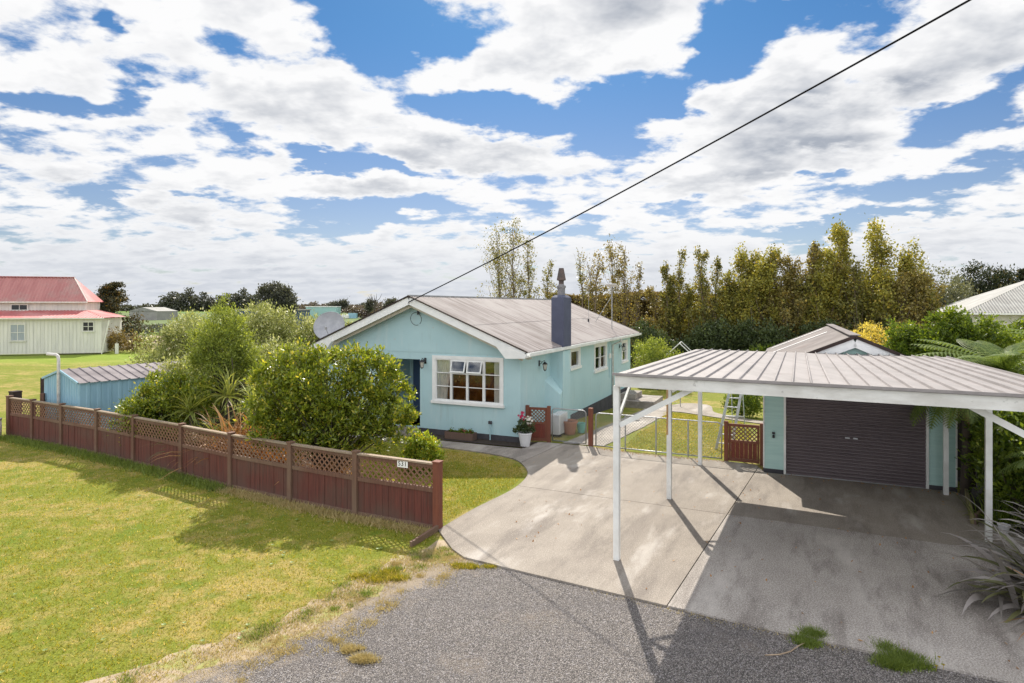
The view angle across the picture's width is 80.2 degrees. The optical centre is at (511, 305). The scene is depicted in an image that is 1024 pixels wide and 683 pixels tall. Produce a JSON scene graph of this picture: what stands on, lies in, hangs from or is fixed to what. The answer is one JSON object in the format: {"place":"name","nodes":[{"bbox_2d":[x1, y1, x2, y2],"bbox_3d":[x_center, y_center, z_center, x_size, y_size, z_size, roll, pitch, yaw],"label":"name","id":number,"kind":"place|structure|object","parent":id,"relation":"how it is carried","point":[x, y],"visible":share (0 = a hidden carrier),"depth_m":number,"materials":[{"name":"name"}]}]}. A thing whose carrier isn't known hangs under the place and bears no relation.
{"place":"outdoors","nodes":[
{"label":"outdoors","id":0,"kind":"place"},
{"bbox_2d":[0,434,233,491],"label":"long grass","id":1,"kind":"structure","parent":0,"point":[203,483],"depth_m":15.33,"materials":[{"name":"green plant"}]},
{"bbox_2d":[129,307,177,319],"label":"farm shed","id":2,"kind":"structure","parent":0,"point":[158,313],"depth_m":200.52,"materials":[{"name":"grey metal"}]},
{"bbox_2d":[122,319,358,330],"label":"paddock","id":3,"kind":"structure","parent":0,"point":[165,321],"depth_m":183.46,"materials":[{"name":"green plant"}]},
{"bbox_2d":[253,280,303,323],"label":"paddock tree","id":4,"kind":"object","parent":3,"relation":"on","point":[280,294],"visible":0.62,"depth_m":148.43,"materials":[{"name":"green plant"}]},
{"bbox_2d":[82,539,463,682],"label":"verge","id":5,"kind":"structure","parent":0,"point":[442,542],"depth_m":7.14,"materials":[{"name":"plant"}]},
{"bbox_2d":[123,556,472,682],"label":"verge clumps","id":6,"kind":"object","parent":5,"relation":"on","point":[334,639],"visible":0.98,"depth_m":7.42,"materials":[{"name":"plant"}]},
{"bbox_2d":[339,564,417,584],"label":"grass tuft","id":7,"kind":"object","parent":5,"relation":"on","point":[390,574],"visible":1,"depth_m":8.94,"materials":[{"name":"green plant"}]},
{"bbox_2d":[313,312,344,337],"bbox_3d":[-6.750,2.102,22.445,1.023,3.796,0.746,0,0,-31],"label":"satellite dish","id":8,"kind":"object","parent":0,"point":[326,323],"visible":0.8,"depth_m":22.59,"materials":[{"name":"grey metal"}]},
{"bbox_2d":[0,310,663,389],"bbox_3d":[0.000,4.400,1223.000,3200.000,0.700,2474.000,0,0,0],"label":"field","id":9,"kind":"structure","parent":0,"point":[35,366],"depth_m":51.16,"materials":[{"name":"green plant"}]},
{"bbox_2d":[0,276,125,354],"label":"barn","id":10,"kind":"structure","parent":9,"relation":"on","point":[43,315],"depth_m":59.77,"materials":[{"name":"white wood"}]},
{"bbox_2d":[93,281,160,346],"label":"cypress tree","id":11,"kind":"object","parent":9,"relation":"on","point":[110,296],"visible":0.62,"depth_m":67.58,"materials":[{"name":"green plant"}]},
{"bbox_2d":[105,323,154,352],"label":"scrub","id":12,"kind":"object","parent":9,"relation":"on","point":[114,338],"visible":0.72,"depth_m":61.72,"materials":[{"name":"green plant"}]},
{"bbox_2d":[155,287,261,311],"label":"distant wood","id":13,"kind":"object","parent":9,"relation":"on","point":[183,301],"visible":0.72,"depth_m":516.12,"materials":[{"name":"green plant"}]},
{"bbox_2d":[475,217,528,297],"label":"poplar tree","id":14,"kind":"object","parent":9,"relation":"on","point":[496,267],"visible":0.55,"depth_m":51.45,"materials":[{"name":"green plant"}]},
{"bbox_2d":[494,217,530,297],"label":"poplar tree","id":15,"kind":"object","parent":9,"relation":"on","point":[507,259],"visible":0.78,"depth_m":50.36,"materials":[{"name":"green plant"}]},
{"bbox_2d":[513,226,540,298],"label":"poplar tree","id":16,"kind":"object","parent":9,"relation":"on","point":[529,269],"visible":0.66,"depth_m":50.16,"materials":[{"name":"green plant"}]},
{"bbox_2d":[584,249,607,316],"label":"poplar tree","id":17,"kind":"object","parent":9,"relation":"on","point":[595,289],"visible":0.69,"depth_m":47.56,"materials":[{"name":"green plant"}]},
{"bbox_2d":[596,234,626,322],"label":"poplar tree","id":18,"kind":"object","parent":9,"relation":"on","point":[610,257],"visible":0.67,"depth_m":47.63,"materials":[{"name":"green plant"}]},
{"bbox_2d":[610,241,640,344],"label":"poplar tree","id":19,"kind":"object","parent":9,"relation":"on","point":[624,299],"visible":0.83,"depth_m":46.72,"materials":[{"name":"green plant"}]},
{"bbox_2d":[625,261,654,343],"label":"poplar tree","id":20,"kind":"object","parent":9,"relation":"on","point":[637,314],"visible":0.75,"depth_m":46.21,"materials":[{"name":"green plant"}]},
{"bbox_2d":[627,317,667,367],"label":"dark shrub","id":21,"kind":"object","parent":9,"relation":"on","point":[647,332],"visible":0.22,"depth_m":42.18,"materials":[{"name":"green plant"}]},
{"bbox_2d":[630,335,682,389],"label":"corner shrub","id":22,"kind":"object","parent":9,"relation":"on","point":[650,349],"visible":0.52,"depth_m":33.99,"materials":[{"name":"green plant"}]},
{"bbox_2d":[650,260,681,337],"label":"poplar tree","id":23,"kind":"object","parent":9,"relation":"on","point":[663,271],"visible":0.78,"depth_m":45.56,"materials":[{"name":"green plant"}]},
{"bbox_2d":[650,285,682,343],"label":"poplar tree","id":24,"kind":"object","parent":9,"relation":"on","point":[672,310],"visible":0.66,"depth_m":45.32,"materials":[{"name":"green plant"}]},
{"bbox_2d":[664,246,696,343],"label":"poplar tree","id":25,"kind":"object","parent":9,"relation":"on","point":[680,281],"visible":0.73,"depth_m":45.32,"materials":[{"name":"green plant"}]},
{"bbox_2d":[680,245,711,336],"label":"poplar tree","id":26,"kind":"object","parent":9,"relation":"on","point":[702,292],"visible":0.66,"depth_m":43.64,"materials":[{"name":"green plant"}]},
{"bbox_2d":[545,289,865,361],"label":"clipped hedge","id":27,"kind":"object","parent":9,"relation":"on","point":[644,309],"visible":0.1,"depth_m":50.23,"materials":[{"name":"green plant"}]},
{"bbox_2d":[685,315,726,350],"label":"dark shrub","id":28,"kind":"object","parent":9,"relation":"on","point":[702,333],"visible":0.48,"depth_m":41.21,"materials":[{"name":"green plant"}]},
{"bbox_2d":[702,255,727,327],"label":"poplar tree","id":29,"kind":"object","parent":9,"relation":"on","point":[713,300],"visible":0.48,"depth_m":43.57,"materials":[{"name":"green plant"}]},
{"bbox_2d":[698,314,738,350],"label":"dark shrub","id":30,"kind":"object","parent":9,"relation":"on","point":[728,334],"visible":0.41,"depth_m":41.01,"materials":[{"name":"green plant"}]},
{"bbox_2d":[714,269,745,338],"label":"poplar tree","id":31,"kind":"object","parent":9,"relation":"on","point":[723,308],"visible":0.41,"depth_m":43.58,"materials":[{"name":"green plant"}]},
{"bbox_2d":[727,315,761,350],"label":"dark shrub","id":32,"kind":"object","parent":9,"relation":"on","point":[745,336],"visible":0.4,"depth_m":40.75,"materials":[{"name":"green plant"}]},
{"bbox_2d":[719,241,770,345],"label":"poplar tree","id":33,"kind":"object","parent":9,"relation":"on","point":[743,262],"visible":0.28,"depth_m":44.18,"materials":[{"name":"green plant"}]},
{"bbox_2d":[726,268,772,336],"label":"poplar tree","id":34,"kind":"object","parent":9,"relation":"on","point":[744,316],"visible":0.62,"depth_m":42.48,"materials":[{"name":"green plant"}]},
{"bbox_2d":[744,243,789,334],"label":"poplar tree","id":35,"kind":"object","parent":9,"relation":"on","point":[767,264],"visible":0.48,"depth_m":42.27,"materials":[{"name":"green plant"}]},
{"bbox_2d":[748,317,785,350],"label":"dark shrub","id":36,"kind":"object","parent":9,"relation":"on","point":[765,337],"visible":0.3,"depth_m":39.72,"materials":[{"name":"green plant"}]},
{"bbox_2d":[762,272,799,337],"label":"poplar tree","id":37,"kind":"object","parent":9,"relation":"on","point":[779,294],"visible":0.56,"depth_m":41.38,"materials":[{"name":"green plant"}]},
{"bbox_2d":[759,254,817,337],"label":"poplar tree","id":38,"kind":"object","parent":9,"relation":"on","point":[791,268],"visible":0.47,"depth_m":41.27,"materials":[{"name":"green plant"}]},
{"bbox_2d":[786,269,831,331],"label":"poplar tree","id":39,"kind":"object","parent":9,"relation":"on","point":[808,279],"visible":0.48,"depth_m":40.78,"materials":[{"name":"green plant"}]},
{"bbox_2d":[796,241,834,334],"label":"poplar tree","id":40,"kind":"object","parent":9,"relation":"on","point":[812,257],"visible":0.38,"depth_m":40.96,"materials":[{"name":"green plant"}]},
{"bbox_2d":[790,276,842,335],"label":"poplar tree","id":41,"kind":"object","parent":9,"relation":"on","point":[818,295],"visible":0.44,"depth_m":40.29,"materials":[{"name":"green plant"}]},
{"bbox_2d":[792,243,854,329],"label":"poplar tree","id":42,"kind":"object","parent":9,"relation":"on","point":[825,262],"visible":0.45,"depth_m":40.50,"materials":[{"name":"green plant"}]},
{"bbox_2d":[824,213,864,327],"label":"poplar tree","id":43,"kind":"object","parent":9,"relation":"on","point":[840,237],"visible":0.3,"depth_m":41.34,"materials":[{"name":"green plant"}]},
{"bbox_2d":[827,252,886,338],"bbox_3d":[22.351,0.615,40.069,3.464,8.206,3.397,0,0,0],"label":"poplar tree","id":44,"kind":"object","parent":9,"relation":"on","point":[857,301],"visible":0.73,"depth_m":39.58,"materials":[{"name":"green plant"}]},
{"bbox_2d":[849,217,898,324],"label":"poplar tree","id":45,"kind":"object","parent":9,"relation":"on","point":[876,249],"visible":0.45,"depth_m":40.65,"materials":[{"name":"green plant"}]},
{"bbox_2d":[858,260,910,338],"bbox_3d":[23.912,0.841,39.527,2.965,7.723,4.021,0,0,0],"label":"poplar tree","id":46,"kind":"object","parent":9,"relation":"on","point":[883,282],"visible":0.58,"depth_m":39.06,"materials":[{"name":"green plant"}]},
{"bbox_2d":[862,270,926,328],"bbox_3d":[25.010,1.170,38.999,4.322,7.081,2.873,0,0,0],"label":"poplar tree","id":47,"kind":"object","parent":9,"relation":"on","point":[905,290],"visible":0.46,"depth_m":38.92,"materials":[{"name":"green plant"}]},
{"bbox_2d":[885,236,942,322],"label":"poplar tree","id":48,"kind":"object","parent":9,"relation":"on","point":[905,262],"visible":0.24,"depth_m":40.23,"materials":[{"name":"green plant"}]},
{"bbox_2d":[893,264,948,328],"bbox_3d":[26.620,1.006,39.635,3.517,7.420,4.295,0,0,37],"label":"poplar tree","id":49,"kind":"object","parent":9,"relation":"on","point":[915,281],"visible":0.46,"depth_m":38.99,"materials":[{"name":"green plant"}]},
{"bbox_2d":[919,261,974,312],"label":"background tree","id":50,"kind":"object","parent":9,"relation":"on","point":[951,295],"visible":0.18,"depth_m":47.27,"materials":[{"name":"green plant"}]},
{"bbox_2d":[937,281,1023,328],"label":"neighbour house","id":51,"kind":"structure","parent":9,"relation":"on","point":[1007,306],"depth_m":38.42,"materials":[{"name":"white metal"}]},
{"bbox_2d":[960,262,1021,297],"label":"background tree","id":52,"kind":"object","parent":9,"relation":"on","point":[999,278],"visible":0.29,"depth_m":51.83,"materials":[{"name":"green plant"}]},
{"bbox_2d":[436,441,560,462],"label":"front path","id":53,"kind":"structure","parent":0,"point":[519,455],"depth_m":16.81,"materials":[{"name":"concrete"}]},
{"bbox_2d":[512,411,535,446],"bbox_3d":[0.344,3.466,17.215,0.697,1.009,0.445,0,0,0],"label":"flower pot","id":54,"kind":"object","parent":53,"relation":"on","point":[523,429],"visible":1,"depth_m":17.15,"materials":[{"name":"white plastic"}]},
{"bbox_2d":[0,378,1022,682],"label":"ground","id":55,"kind":"structure","parent":0,"point":[28,388],"depth_m":9.91,"materials":[{"name":"green plant"}]},
{"bbox_2d":[42,361,208,428],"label":"garden shed","id":56,"kind":"structure","parent":55,"relation":"on","point":[103,388],"depth_m":18.15,"materials":[{"name":"blue metal"}]},
{"bbox_2d":[5,395,443,528],"bbox_3d":[-8.359,3.420,14.729,16.191,1.360,0.318,0,0,29],"label":"front fence","id":57,"kind":"object","parent":55,"relation":"on","point":[356,492],"visible":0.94,"depth_m":12.99,"materials":[{"name":"brown wood"}]},
{"bbox_2d":[214,299,309,409],"bbox_3d":[-9.874,1.830,23.895,4.237,4.463,3.121,0,0,25],"label":"silver shrub","id":58,"kind":"object","parent":55,"relation":"on","point":[265,325],"visible":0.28,"depth_m":23.68,"materials":[{"name":"green plant"}]},
{"bbox_2d":[175,415,351,473],"bbox_3d":[-8.239,3.996,18.092,14.478,0.001,4.548,0,0,34],"label":"garden bed","id":59,"kind":"object","parent":55,"relation":"on","point":[217,422],"depth_m":20.34,"materials":[{"name":"soil"}]},
{"bbox_2d":[106,366,224,441],"bbox_3d":[-9.322,2.833,16.351,3.094,2.444,2.119,0,0,0],"label":"camellia shrub","id":60,"kind":"object","parent":59,"relation":"on","point":[151,401],"visible":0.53,"depth_m":16.12,"materials":[{"name":"green plant"}]},
{"bbox_2d":[123,304,240,388],"bbox_3d":[-12.479,1.983,23.461,5.015,4.178,3.178,0,0,0],"label":"silver shrub","id":61,"kind":"object","parent":59,"relation":"on","point":[169,334],"visible":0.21,"depth_m":22.95,"materials":[{"name":"green plant"}]},
{"bbox_2d":[140,347,229,423],"bbox_3d":[-10.614,2.678,19.953,2.887,2.773,2.677,0,0,0],"label":"silver shrub","id":62,"kind":"object","parent":59,"relation":"on","point":[169,365],"visible":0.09,"depth_m":19.63,"materials":[{"name":"green plant"}]},
{"bbox_2d":[160,382,219,443],"bbox_3d":[-8.398,3.013,16.055,1.414,2.077,1.607,0,0,29],"label":"cabbage palm","id":63,"kind":"object","parent":59,"relation":"on","point":[191,415],"visible":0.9,"depth_m":15.93,"materials":[{"name":"green plant"}]},
{"bbox_2d":[152,401,249,479],"bbox_3d":[-7.065,3.218,15.193,3.301,1.586,3.155,0,0,0],"label":"flax clump","id":64,"kind":"object","parent":59,"relation":"on","point":[236,427],"visible":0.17,"depth_m":15.15,"materials":[{"name":"green plant"}]},
{"bbox_2d":[172,293,267,425],"bbox_3d":[-8.342,1.832,17.598,2.680,4.459,1.814,0,0,0],"label":"slender tree","id":65,"kind":"object","parent":59,"relation":"on","point":[238,355],"visible":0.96,"depth_m":17.36,"materials":[{"name":"green plant"}]},
{"bbox_2d":[191,365,249,428],"bbox_3d":[-7.701,2.818,16.564,1.805,2.467,1.724,0,0,17],"label":"cabbage palm","id":66,"kind":"object","parent":59,"relation":"on","point":[228,393],"visible":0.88,"depth_m":16.52,"materials":[{"name":"green plant"}]},
{"bbox_2d":[220,329,325,423],"bbox_3d":[-8.273,2.397,20.997,4.196,3.340,2.666,0,0,0],"label":"silver shrub","id":67,"kind":"object","parent":59,"relation":"on","point":[267,349],"visible":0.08,"depth_m":20.66,"materials":[{"name":"green plant"}]},
{"bbox_2d":[233,336,421,471],"bbox_3d":[-4.023,2.357,13.410,4.071,3.431,1.899,0,0,0],"label":"glossy tree","id":68,"kind":"object","parent":59,"relation":"on","point":[298,397],"visible":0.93,"depth_m":13.18,"materials":[{"name":"green plant"}]},
{"bbox_2d":[270,309,351,393],"bbox_3d":[-7.827,2.085,24.587,4.274,3.971,2.753,0,0,0],"label":"silver shrub","id":69,"kind":"object","parent":55,"relation":"on","point":[307,331],"visible":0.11,"depth_m":24.21,"materials":[{"name":"green plant"}]},
{"bbox_2d":[215,486,440,537],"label":"dead grass","id":70,"kind":"structure","parent":55,"relation":"on","point":[347,517],"depth_m":11.68,"materials":[{"name":"plant"}]},
{"bbox_2d":[400,427,446,473],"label":"lemon shrub","id":71,"kind":"object","parent":55,"relation":"on","point":[417,448],"visible":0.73,"depth_m":14.43,"materials":[{"name":"green plant"}]},
{"bbox_2d":[345,442,524,521],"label":"lawn grass","id":72,"kind":"structure","parent":55,"relation":"on","point":[465,476],"depth_m":14.35,"materials":[{"name":"green plant"}]},
{"bbox_2d":[309,268,640,442],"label":"house","id":73,"kind":"structure","parent":55,"relation":"on","point":[483,356],"depth_m":19.37,"materials":[{"name":"paint"}]},
{"bbox_2d":[431,355,504,407],"bbox_3d":[-1.362,2.255,18.305,2.490,1.470,0.238,0,0,24],"label":"window","id":74,"kind":"structure","parent":73,"relation":"in","point":[442,366],"depth_m":18.33,"materials":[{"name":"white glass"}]},
{"bbox_2d":[526,405,550,442],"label":"lattice gate","id":75,"kind":"structure","parent":73,"relation":"attached to","point":[542,432],"depth_m":17.86,"materials":[{"name":"brown wood"}]},
{"bbox_2d":[408,0,970,302],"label":"power line","id":76,"kind":"object","parent":73,"relation":"attached to","point":[890,44],"visible":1,"depth_m":10.34,"materials":[{"name":"black"}]},
{"bbox_2d":[620,390,662,408],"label":"back steps","id":77,"kind":"structure","parent":55,"relation":"on","point":[636,399],"depth_m":27.54,"materials":[{"name":"concrete"}]},
{"bbox_2d":[595,413,721,458],"bbox_3d":[3.895,3.500,16.450,3.416,1.000,0.038,0,0,26],"label":"wire fence","id":78,"kind":"object","parent":55,"relation":"on","point":[655,436],"visible":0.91,"depth_m":16.43,"materials":[{"name":"grey metal"}]},
{"bbox_2d":[622,412,750,456],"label":"yard grass","id":79,"kind":"structure","parent":55,"relation":"on","point":[676,423],"depth_m":19.18,"materials":[{"name":"green plant"}]},
{"bbox_2d":[715,393,745,448],"bbox_3d":[6.160,3.178,17.135,0.799,1.812,0.790,0,0,24],"label":"ladder","id":80,"kind":"object","parent":55,"relation":"on","point":[731,407],"visible":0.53,"depth_m":16.92,"materials":[{"name":"metal"}]},
{"bbox_2d":[720,393,762,418],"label":"yard shrub","id":81,"kind":"object","parent":55,"relation":"on","point":[752,403],"visible":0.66,"depth_m":24.28,"materials":[{"name":"green plant"}]},
{"bbox_2d":[724,420,762,465],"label":"lattice gate","id":82,"kind":"structure","parent":55,"relation":"on","point":[747,451],"depth_m":15.43,"materials":[{"name":"brown wood"}]},
{"bbox_2d":[763,324,957,491],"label":"garage","id":83,"kind":"structure","parent":55,"relation":"on","point":[876,443],"depth_m":13.84,"materials":[{"name":"blue paint"}]},
{"bbox_2d":[786,397,925,488],"bbox_3d":[7.750,2.840,13.822,2.776,2.311,0.058,0,0,24],"label":"roller door","id":84,"kind":"structure","parent":83,"relation":"in","point":[867,442],"depth_m":13.81,"materials":[{"name":"metal"}]},
{"bbox_2d":[879,316,932,355],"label":"leafy shrub","id":85,"kind":"object","parent":55,"relation":"on","point":[900,342],"visible":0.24,"depth_m":21.82,"materials":[{"name":"green plant"}]},
{"bbox_2d":[907,301,995,359],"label":"leafy shrub","id":86,"kind":"object","parent":55,"relation":"on","point":[939,331],"visible":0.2,"depth_m":20.82,"materials":[{"name":"green plant"}]},
{"bbox_2d":[948,308,1023,374],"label":"leafy shrub","id":87,"kind":"object","parent":55,"relation":"on","point":[992,337],"visible":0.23,"depth_m":20.23,"materials":[{"name":"green plant"}]},
{"bbox_2d":[958,468,1023,533],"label":"garden bed","id":88,"kind":"object","parent":55,"relation":"on","point":[975,494],"visible":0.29,"depth_m":12.34,"materials":[{"name":"soil"}]},
{"bbox_2d":[909,405,984,495],"bbox_3d":[9.444,2.876,12.628,2.058,2.453,1.867,0,0,-41],"label":"tree fern","id":89,"kind":"object","parent":88,"relation":"on","point":[964,481],"visible":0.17,"depth_m":12.54,"materials":[{"name":"green plant"}]},
{"bbox_2d":[911,339,1023,373],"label":"tree fern","id":90,"kind":"object","parent":88,"relation":"on","point":[996,360],"visible":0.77,"depth_m":13.11,"materials":[{"name":"green plant"}]},
{"bbox_2d":[952,489,1023,533],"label":"bed plant","id":91,"kind":"object","parent":88,"relation":"on","point":[999,516],"visible":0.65,"depth_m":10.87,"materials":[{"name":"green plant"}]},
{"bbox_2d":[954,410,1023,507],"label":"garden shrub","id":92,"kind":"object","parent":88,"relation":"on","point":[973,438],"visible":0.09,"depth_m":12.30,"materials":[{"name":"green plant"}]},
{"bbox_2d":[967,410,1023,525],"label":"garden shrub","id":93,"kind":"object","parent":88,"relation":"on","point":[1009,442],"visible":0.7,"depth_m":11.15,"materials":[{"name":"green plant"}]},
{"bbox_2d":[960,492,1023,557],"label":"bronze flax","id":94,"kind":"object","parent":55,"relation":"on","point":[1022,535],"visible":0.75,"depth_m":9.67,"materials":[{"name":"green plant"}]},
{"bbox_2d":[0,0,1023,306],"label":"sky","id":95,"kind":"structure","parent":0,"point":[327,150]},
{"bbox_2d":[438,486,726,606],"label":"driveway","id":96,"kind":"structure","parent":0,"point":[656,541],"depth_m":10.33,"materials":[{"name":"concrete"}]},
{"bbox_2d":[174,557,1000,682],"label":"gravel road","id":97,"kind":"structure","parent":0,"point":[523,628],"depth_m":7.11,"materials":[{"name":"grey gravel"}]},
{"bbox_2d":[788,623,833,649],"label":"grass tuft","id":98,"kind":"object","parent":97,"relation":"on","point":[810,631],"visible":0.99,"depth_m":7.27,"materials":[{"name":"green plant"}]},
{"bbox_2d":[862,635,942,674],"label":"grass tuft","id":99,"kind":"object","parent":97,"relation":"on","point":[901,660],"visible":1,"depth_m":6.80,"materials":[{"name":"green plant"}]},
{"bbox_2d":[564,406,665,445],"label":"side path","id":100,"kind":"structure","parent":0,"point":[659,412],"depth_m":19.80,"materials":[{"name":"concrete"}]},
{"bbox_2d":[518,444,757,513],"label":"driveway","id":101,"kind":"structure","parent":0,"point":[575,469],"depth_m":14.06,"materials":[{"name":"concrete"}]},
{"bbox_2d":[642,285,665,335],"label":"poplar tree","id":102,"kind":"object","parent":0,"point":[651,294],"visible":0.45,"depth_m":46.57,"materials":[{"name":"green plant"}]},
{"bbox_2d":[672,403,762,422],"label":"yard path","id":103,"kind":"structure","parent":0,"point":[692,408],"depth_m":26.36,"materials":[{"name":"concrete"}]},
{"bbox_2d":[668,514,1023,682],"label":"driveway","id":104,"kind":"structure","parent":0,"point":[972,640],"depth_m":8.39,"materials":[{"name":"concrete"}]},
{"bbox_2d":[728,467,1023,552],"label":"driveway","id":105,"kind":"structure","parent":0,"point":[887,510],"depth_m":11.91,"materials":[{"name":"concrete"}]},
{"bbox_2d":[612,348,1023,560],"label":"carport","id":106,"kind":"object","parent":105,"relation":"on","point":[938,381],"visible":0.98,"depth_m":9.39,"materials":[{"name":"metal"}]},
{"label":"driveway bed","id":107,"kind":"structure","parent":0,"visible":0},
{"bbox_2d":[933,496,1023,639],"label":"bronze flax","id":108,"kind":"object","parent":107,"relation":"on","point":[1010,583],"visible":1,"depth_m":8.12,"materials":[{"name":"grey plant"}]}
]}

